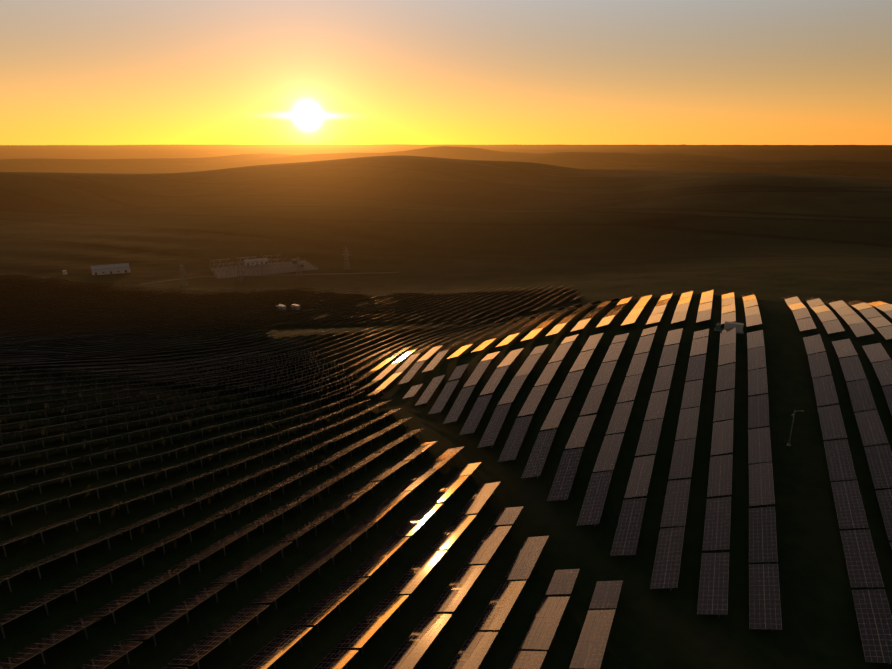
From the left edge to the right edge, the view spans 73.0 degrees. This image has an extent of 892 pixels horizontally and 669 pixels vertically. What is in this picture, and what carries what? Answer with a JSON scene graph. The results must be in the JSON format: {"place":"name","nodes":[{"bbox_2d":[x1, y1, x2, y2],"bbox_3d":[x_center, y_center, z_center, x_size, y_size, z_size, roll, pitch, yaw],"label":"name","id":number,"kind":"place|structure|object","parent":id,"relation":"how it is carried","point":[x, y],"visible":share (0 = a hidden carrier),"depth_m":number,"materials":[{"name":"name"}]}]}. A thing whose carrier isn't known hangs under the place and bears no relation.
{"place":"outdoors","nodes":[
{"label":"outdoors","id":0,"kind":"place"},
{"bbox_2d":[0,144,891,668],"bbox_3d":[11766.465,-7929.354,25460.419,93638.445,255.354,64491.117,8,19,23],"label":"terrain","id":1,"kind":"structure","parent":0,"point":[770,228],"depth_m":151.06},
{"bbox_2d":[91,263,130,274],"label":"warehouse","id":2,"kind":"structure","parent":1,"relation":"on","point":[110,269],"depth_m":546.89,"materials":[{"name":"white paint"}]},
{"bbox_2d":[209,254,289,277],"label":"substation gantries","id":3,"kind":"object","parent":1,"relation":"on","point":[253,261],"visible":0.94,"depth_m":567.57,"materials":[{"name":"metal"}]},
{"bbox_2d":[244,258,268,265],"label":"substation control house","id":4,"kind":"structure","parent":1,"relation":"on","point":[259,262],"depth_m":597.61,"materials":[{"name":"white paint"}]},
{"bbox_2d":[209,259,316,278],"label":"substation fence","id":5,"kind":"object","parent":1,"relation":"on","point":[262,272],"visible":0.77,"depth_m":561.64,"materials":[{"name":"metal"}]},
{"bbox_2d":[178,246,349,285],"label":"transmission towers","id":6,"kind":"structure","parent":1,"relation":"on","point":[240,265],"depth_m":522.65,"materials":[{"name":"metal"}]},
{"bbox_2d":[211,260,317,278],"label":"gravel pad","id":7,"kind":"object","parent":1,"relation":"on","point":[272,267],"visible":0.77,"depth_m":577.69,"materials":[{"name":"grey gravel"}]},
{"bbox_2d":[140,272,397,284],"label":"service track","id":8,"kind":"object","parent":1,"relation":"on","point":[266,275],"visible":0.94,"depth_m":551.19,"materials":[{"name":"brown soil"}]},
{"bbox_2d":[276,304,285,309],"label":"inverter station","id":9,"kind":"object","parent":1,"relation":"on","point":[279,306],"visible":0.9,"depth_m":386.35,"materials":[{"name":"white paint"}]},
{"bbox_2d":[290,304,299,309],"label":"inverter station","id":10,"kind":"object","parent":1,"relation":"on","point":[295,306],"visible":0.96,"depth_m":384.73,"materials":[{"name":"white paint"}]},
{"bbox_2d":[290,258,304,268],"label":"substation transformers","id":11,"kind":"object","parent":1,"relation":"on","point":[294,262],"visible":0.67,"depth_m":599.28,"materials":[{"name":"metal"}]},
{"bbox_2d":[0,274,622,668],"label":"solar panels","id":12,"kind":"object","parent":1,"relation":"on","point":[540,634],"visible":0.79,"depth_m":89.09,"materials":[{"name":"black glass"}]},
{"bbox_2d":[279,285,581,325],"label":"solar panels","id":13,"kind":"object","parent":1,"relation":"on","point":[558,302],"depth_m":341.25,"materials":[{"name":"black glass"}]},
{"bbox_2d":[0,289,891,391],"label":"solar panels","id":14,"kind":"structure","parent":1,"relation":"on","point":[859,327],"depth_m":186.12,"materials":[{"name":"black glass"}]},
{"bbox_2d":[40,326,891,665],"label":"solar array","id":15,"kind":"structure","parent":1,"relation":"on","point":[874,614],"depth_m":110.82,"materials":[{"name":"black glass"}]},
{"bbox_2d":[714,321,743,333],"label":"inverter station","id":16,"kind":"object","parent":1,"relation":"on","point":[738,326],"depth_m":156.94,"materials":[{"name":"white paint"}]},
{"bbox_2d":[787,410,803,445],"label":"camera mast","id":17,"kind":"object","parent":1,"relation":"on","point":[793,415],"depth_m":110.06,"materials":[{"name":"metal"}]},
{"bbox_2d":[0,0,891,144],"label":"sky","id":18,"kind":"structure","parent":0,"point":[73,72],"materials":[{"name":"orange"}]}
]}

